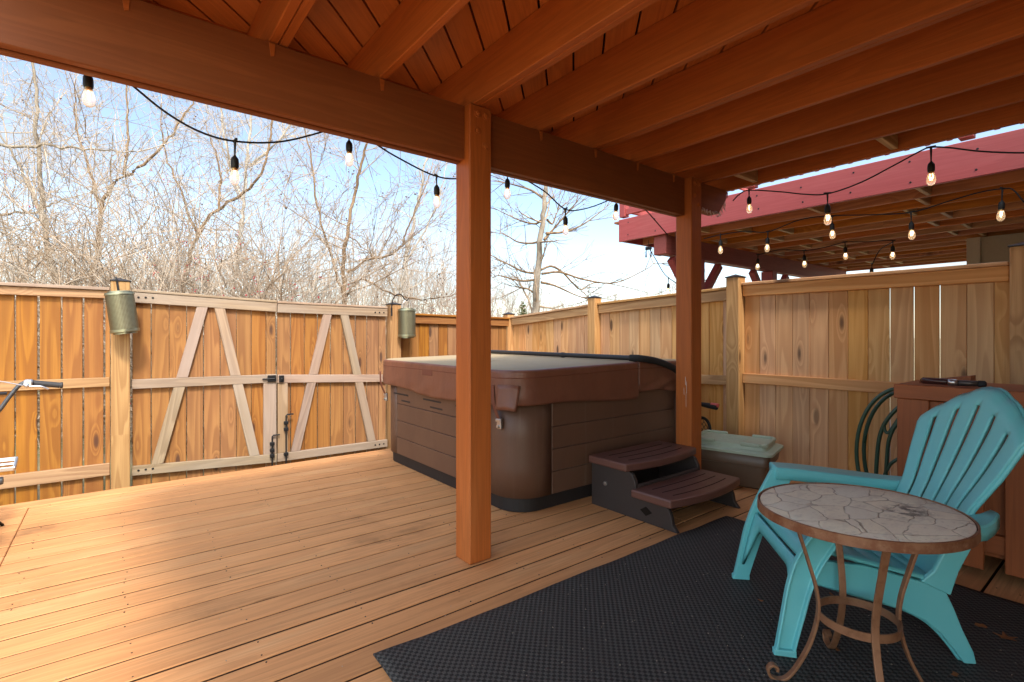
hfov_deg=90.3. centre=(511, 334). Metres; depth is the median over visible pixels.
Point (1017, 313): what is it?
fence post
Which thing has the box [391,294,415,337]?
hanging lantern
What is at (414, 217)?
bare tree
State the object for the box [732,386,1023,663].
adirondack chair
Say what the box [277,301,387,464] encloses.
gate leaf
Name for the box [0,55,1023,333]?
sky
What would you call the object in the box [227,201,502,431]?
bare shrub
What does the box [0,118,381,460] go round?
bare shrub
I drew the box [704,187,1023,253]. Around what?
string lights
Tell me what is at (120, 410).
fence post
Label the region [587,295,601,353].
fence post
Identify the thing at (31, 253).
bare shrub
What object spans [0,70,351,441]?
bare shrub
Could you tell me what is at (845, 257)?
string lights
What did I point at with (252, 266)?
bare shrub
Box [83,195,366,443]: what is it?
bare shrub
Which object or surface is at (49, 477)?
fence
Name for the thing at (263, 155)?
bare tree
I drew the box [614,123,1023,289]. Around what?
red deck
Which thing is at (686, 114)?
overhead deck
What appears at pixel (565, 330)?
fence
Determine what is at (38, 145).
bare tree
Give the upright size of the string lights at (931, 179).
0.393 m
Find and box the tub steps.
[589,440,739,533]
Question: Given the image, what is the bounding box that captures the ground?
[15,365,366,503]
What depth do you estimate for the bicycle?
3.08 m
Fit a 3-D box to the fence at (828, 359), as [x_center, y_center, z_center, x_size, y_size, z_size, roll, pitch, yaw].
[2.720,0.573,4.047,0.115,2.114,1.790,0,0,-38]
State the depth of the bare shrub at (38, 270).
7.58 m
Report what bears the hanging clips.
hanging from the red deck at (944, 232)
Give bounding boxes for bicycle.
[0,379,62,525]
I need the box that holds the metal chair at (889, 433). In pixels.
[854,387,896,474]
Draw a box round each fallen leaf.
[974,623,986,627]
[993,631,1017,640]
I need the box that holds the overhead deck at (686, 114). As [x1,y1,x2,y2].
[0,0,1023,564]
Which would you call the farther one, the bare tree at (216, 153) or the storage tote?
the bare tree at (216, 153)
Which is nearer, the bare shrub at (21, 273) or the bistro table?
the bistro table
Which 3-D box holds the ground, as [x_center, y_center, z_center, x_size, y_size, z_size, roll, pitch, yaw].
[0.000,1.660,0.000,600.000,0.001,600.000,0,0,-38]
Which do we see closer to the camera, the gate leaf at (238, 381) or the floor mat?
the floor mat
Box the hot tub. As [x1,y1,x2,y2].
[379,350,675,511]
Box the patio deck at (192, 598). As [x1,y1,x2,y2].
[0,448,1023,681]
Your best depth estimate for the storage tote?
4.04 m
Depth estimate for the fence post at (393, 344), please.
6.32 m
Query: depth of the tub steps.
3.45 m
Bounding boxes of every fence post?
[110,278,130,488]
[385,302,401,448]
[502,312,514,350]
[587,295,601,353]
[725,274,746,435]
[1007,242,1023,384]
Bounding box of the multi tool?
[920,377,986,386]
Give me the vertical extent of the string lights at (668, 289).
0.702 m
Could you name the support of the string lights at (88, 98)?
hanging from the overhead deck at (686, 114)
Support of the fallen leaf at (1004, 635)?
on the floor mat
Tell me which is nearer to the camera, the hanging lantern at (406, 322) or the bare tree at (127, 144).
the hanging lantern at (406, 322)
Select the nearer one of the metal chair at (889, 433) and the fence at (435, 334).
the metal chair at (889, 433)
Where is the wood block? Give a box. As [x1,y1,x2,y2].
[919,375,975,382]
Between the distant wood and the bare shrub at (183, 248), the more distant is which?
the distant wood
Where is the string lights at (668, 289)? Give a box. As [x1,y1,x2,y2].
[651,252,675,293]
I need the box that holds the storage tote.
[701,430,782,488]
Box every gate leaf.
[131,289,283,485]
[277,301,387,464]
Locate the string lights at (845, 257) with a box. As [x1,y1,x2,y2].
[755,240,895,271]
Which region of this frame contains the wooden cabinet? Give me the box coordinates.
[894,380,1023,578]
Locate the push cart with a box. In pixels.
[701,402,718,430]
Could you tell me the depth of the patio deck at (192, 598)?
2.61 m
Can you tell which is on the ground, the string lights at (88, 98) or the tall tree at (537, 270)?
the tall tree at (537, 270)
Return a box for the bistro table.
[757,482,980,681]
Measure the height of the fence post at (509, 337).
1.994 m
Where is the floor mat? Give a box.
[373,516,1023,681]
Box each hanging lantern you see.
[104,277,139,334]
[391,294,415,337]
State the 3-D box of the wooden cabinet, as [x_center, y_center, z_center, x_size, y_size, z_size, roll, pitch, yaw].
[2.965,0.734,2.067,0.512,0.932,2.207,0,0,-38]
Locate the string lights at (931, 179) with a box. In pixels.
[733,145,1023,224]
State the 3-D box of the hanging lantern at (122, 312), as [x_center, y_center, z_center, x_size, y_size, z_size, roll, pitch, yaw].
[-3.501,-0.265,4.559,0.220,0.519,0.236,-9,5,-38]
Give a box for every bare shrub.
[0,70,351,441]
[0,75,298,435]
[0,83,222,442]
[0,101,423,486]
[0,108,221,436]
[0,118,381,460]
[5,134,500,456]
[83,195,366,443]
[103,260,322,453]
[128,177,454,462]
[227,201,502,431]
[299,256,541,397]
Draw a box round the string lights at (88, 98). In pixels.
[82,75,667,234]
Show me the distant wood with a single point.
(441, 286)
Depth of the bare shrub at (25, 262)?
7.51 m
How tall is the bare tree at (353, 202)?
6.836 m
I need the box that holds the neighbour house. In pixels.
[967,232,1023,264]
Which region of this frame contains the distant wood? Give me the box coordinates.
[0,167,750,374]
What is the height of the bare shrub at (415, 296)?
3.471 m
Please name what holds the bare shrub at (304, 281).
on the ground
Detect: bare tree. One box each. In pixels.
[0,56,213,377]
[0,56,265,369]
[84,92,309,274]
[165,100,340,292]
[219,124,525,325]
[328,156,455,302]
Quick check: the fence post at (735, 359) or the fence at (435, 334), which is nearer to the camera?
the fence post at (735, 359)
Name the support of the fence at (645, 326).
on the ground
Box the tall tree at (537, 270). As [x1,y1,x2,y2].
[434,174,675,312]
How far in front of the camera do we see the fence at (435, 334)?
6.77 m
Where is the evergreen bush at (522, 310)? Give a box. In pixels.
[518,301,527,314]
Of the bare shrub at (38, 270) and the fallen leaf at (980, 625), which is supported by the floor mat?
the fallen leaf at (980, 625)
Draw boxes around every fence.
[0,282,109,505]
[401,313,509,357]
[510,304,587,353]
[597,287,725,430]
[741,261,1009,475]
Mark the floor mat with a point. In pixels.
(663, 598)
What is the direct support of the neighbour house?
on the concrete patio
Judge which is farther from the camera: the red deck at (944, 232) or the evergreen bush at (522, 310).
the evergreen bush at (522, 310)
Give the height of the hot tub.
1.040 m
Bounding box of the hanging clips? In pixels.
[645,240,651,257]

